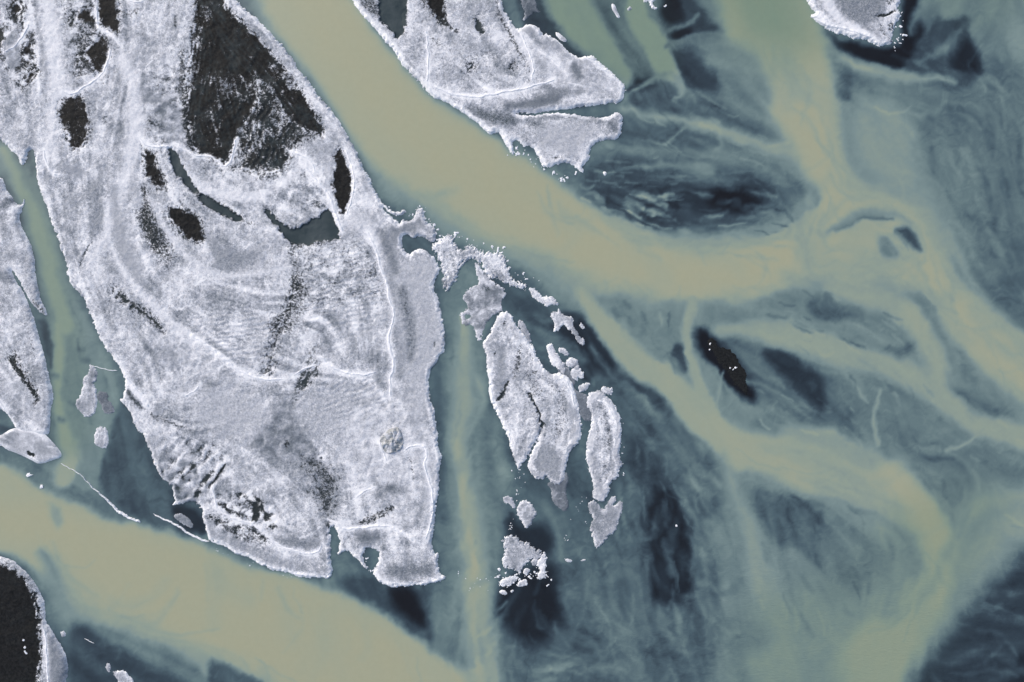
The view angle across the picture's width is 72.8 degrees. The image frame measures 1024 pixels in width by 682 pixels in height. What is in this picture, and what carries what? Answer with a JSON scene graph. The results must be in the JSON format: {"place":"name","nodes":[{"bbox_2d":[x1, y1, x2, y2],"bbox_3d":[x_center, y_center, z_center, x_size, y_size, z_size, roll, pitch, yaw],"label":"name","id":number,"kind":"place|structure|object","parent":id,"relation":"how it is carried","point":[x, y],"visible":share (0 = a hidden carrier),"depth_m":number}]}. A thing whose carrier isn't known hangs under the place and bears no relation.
{"place":"outdoors","nodes":[
{"label":"outdoors","id":0,"kind":"place"},
{"bbox_2d":[0,0,1023,681],"bbox_3d":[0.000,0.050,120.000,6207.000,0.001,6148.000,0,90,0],"label":"water","id":1,"kind":"structure","parent":0,"point":[804,216],"depth_m":120.00},
{"bbox_2d":[0,178,53,433],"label":"snow bar","id":2,"kind":"object","parent":1,"relation":"on","point":[26,397],"visible":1,"depth_m":119.55},
{"bbox_2d":[0,428,60,463],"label":"ice slab","id":3,"kind":"structure","parent":1,"relation":"on","point":[36,447],"depth_m":119.68},
{"bbox_2d":[0,556,67,681],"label":"gravel bar","id":4,"kind":"object","parent":1,"relation":"in","point":[23,612],"visible":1,"depth_m":119.53},
{"bbox_2d":[76,365,97,416],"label":"ice floe","id":5,"kind":"object","parent":1,"relation":"on","point":[86,402],"visible":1,"depth_m":119.85},
{"bbox_2d":[61,463,139,521],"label":"ice ridge","id":6,"kind":"structure","parent":1,"relation":"on","point":[123,513],"depth_m":119.86},
{"bbox_2d":[94,427,108,447],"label":"ice floe","id":7,"kind":"object","parent":1,"relation":"on","point":[101,437],"visible":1,"depth_m":119.82},
{"bbox_2d":[97,391,114,413],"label":"thin ice","id":8,"kind":"structure","parent":1,"relation":"on","point":[106,404],"depth_m":119.91},
{"bbox_2d":[105,663,110,671],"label":"ice floe","id":9,"kind":"object","parent":1,"relation":"on","point":[107,667],"visible":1,"depth_m":119.92},
{"bbox_2d":[113,670,132,681],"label":"ice floe","id":10,"kind":"object","parent":1,"relation":"on","point":[122,676],"visible":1,"depth_m":119.84},
{"bbox_2d":[154,514,207,541],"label":"ice ridge","id":11,"kind":"structure","parent":1,"relation":"on","point":[184,530],"depth_m":119.85},
{"bbox_2d":[174,513,192,527],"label":"ice floe","id":12,"kind":"object","parent":1,"relation":"on","point":[183,519],"visible":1,"depth_m":119.89},
{"bbox_2d":[0,0,444,587],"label":"snow bar","id":13,"kind":"object","parent":1,"relation":"on","point":[252,282],"visible":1,"depth_m":119.68},
{"bbox_2d":[380,427,402,452],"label":"boulder","id":14,"kind":"object","parent":13,"relation":"on","point":[391,439],"visible":1,"depth_m":119.25},
{"bbox_2d":[432,234,526,290],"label":"ice fringe","id":15,"kind":"object","parent":1,"relation":"on","point":[451,258],"visible":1,"depth_m":119.78},
{"bbox_2d":[460,263,505,339],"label":"ice sheet","id":16,"kind":"object","parent":1,"relation":"on","point":[482,299],"visible":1,"depth_m":119.88},
{"bbox_2d":[352,0,625,172],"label":"snow bar","id":17,"kind":"object","parent":1,"relation":"in","point":[488,66],"visible":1,"depth_m":119.63},
{"bbox_2d":[503,496,514,507],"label":"ice floe","id":18,"kind":"object","parent":1,"relation":"on","point":[507,499],"visible":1,"depth_m":119.89},
{"bbox_2d":[500,576,518,586],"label":"ice floe","id":19,"kind":"object","parent":1,"relation":"on","point":[509,580],"visible":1,"depth_m":119.86},
{"bbox_2d":[501,535,541,571],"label":"ice floe","id":20,"kind":"object","parent":1,"relation":"on","point":[518,554],"visible":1,"depth_m":119.82},
{"bbox_2d":[517,579,527,586],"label":"ice floe","id":21,"kind":"object","parent":1,"relation":"on","point":[523,582],"visible":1,"depth_m":119.87},
{"bbox_2d":[518,320,531,341],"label":"ice floe","id":22,"kind":"object","parent":1,"relation":"on","point":[524,330],"visible":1,"depth_m":119.85},
{"bbox_2d":[516,500,536,527],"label":"ice floe","id":23,"kind":"object","parent":1,"relation":"on","point":[526,513],"visible":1,"depth_m":119.81},
{"bbox_2d":[523,568,529,575],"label":"ice floe","id":24,"kind":"object","parent":1,"relation":"on","point":[526,571],"visible":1,"depth_m":119.86},
{"bbox_2d":[521,0,539,20],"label":"ice floe","id":25,"kind":"object","parent":1,"relation":"on","point":[529,7],"visible":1,"depth_m":119.92},
{"bbox_2d":[482,311,581,484],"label":"snow bar","id":26,"kind":"object","parent":1,"relation":"in","point":[531,397],"visible":1,"depth_m":119.71},
{"bbox_2d":[531,558,537,565],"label":"ice floe","id":27,"kind":"object","parent":1,"relation":"on","point":[534,562],"visible":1,"depth_m":119.86},
{"bbox_2d":[536,552,548,578],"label":"ice floe","id":28,"kind":"object","parent":1,"relation":"on","point":[541,565],"visible":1,"depth_m":119.87},
{"bbox_2d":[529,288,557,306],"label":"ice floe","id":29,"kind":"object","parent":1,"relation":"on","point":[546,300],"visible":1,"depth_m":119.85},
{"bbox_2d":[546,343,564,373],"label":"ice floe","id":30,"kind":"object","parent":1,"relation":"on","point":[555,360],"visible":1,"depth_m":119.83},
{"bbox_2d":[548,472,568,510],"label":"thin ice","id":31,"kind":"structure","parent":1,"relation":"on","point":[559,496],"depth_m":119.86},
{"bbox_2d":[556,32,566,41],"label":"ice floe","id":32,"kind":"object","parent":1,"relation":"on","point":[560,37],"visible":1,"depth_m":119.88},
{"bbox_2d":[558,348,568,355],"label":"ice floe","id":33,"kind":"object","parent":1,"relation":"on","point":[563,351],"visible":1,"depth_m":119.87},
{"bbox_2d":[557,364,574,385],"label":"thin ice","id":34,"kind":"structure","parent":1,"relation":"on","point":[567,372],"depth_m":119.90},
{"bbox_2d":[550,309,584,345],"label":"ice floe","id":35,"kind":"object","parent":1,"relation":"on","point":[559,319],"visible":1,"depth_m":119.84},
{"bbox_2d":[566,357,578,367],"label":"ice floe","id":36,"kind":"object","parent":1,"relation":"on","point":[571,362],"visible":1,"depth_m":119.84},
{"bbox_2d":[571,365,583,380],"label":"ice floe","id":37,"kind":"object","parent":1,"relation":"on","point":[576,372],"visible":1,"depth_m":119.86},
{"bbox_2d":[575,390,591,420],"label":"thin ice","id":38,"kind":"structure","parent":1,"relation":"on","point":[584,411],"depth_m":119.89},
{"bbox_2d":[578,383,589,391],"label":"ice floe","id":39,"kind":"object","parent":1,"relation":"on","point":[583,387],"visible":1,"depth_m":119.85},
{"bbox_2d":[585,390,623,500],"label":"snow bar","id":40,"kind":"object","parent":1,"relation":"on","point":[604,461],"visible":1,"depth_m":119.75},
{"bbox_2d":[588,496,622,547],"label":"ice floe","id":41,"kind":"object","parent":1,"relation":"on","point":[604,523],"visible":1,"depth_m":119.81},
{"bbox_2d":[601,386,612,394],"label":"ice floe","id":42,"kind":"object","parent":1,"relation":"on","point":[606,390],"visible":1,"depth_m":119.87},
{"bbox_2d":[611,4,619,17],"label":"ice floe","id":43,"kind":"object","parent":1,"relation":"on","point":[614,9],"visible":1,"depth_m":119.92},
{"bbox_2d":[644,0,656,9],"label":"ice floe","id":44,"kind":"object","parent":1,"relation":"on","point":[651,4],"visible":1,"depth_m":119.89},
{"bbox_2d":[707,338,747,394],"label":"gravel bar","id":45,"kind":"object","parent":1,"relation":"in","point":[727,359],"visible":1,"depth_m":119.97},
{"bbox_2d":[807,0,900,46],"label":"snow bar","id":46,"kind":"object","parent":1,"relation":"in","point":[873,21],"visible":1,"depth_m":119.58}
]}

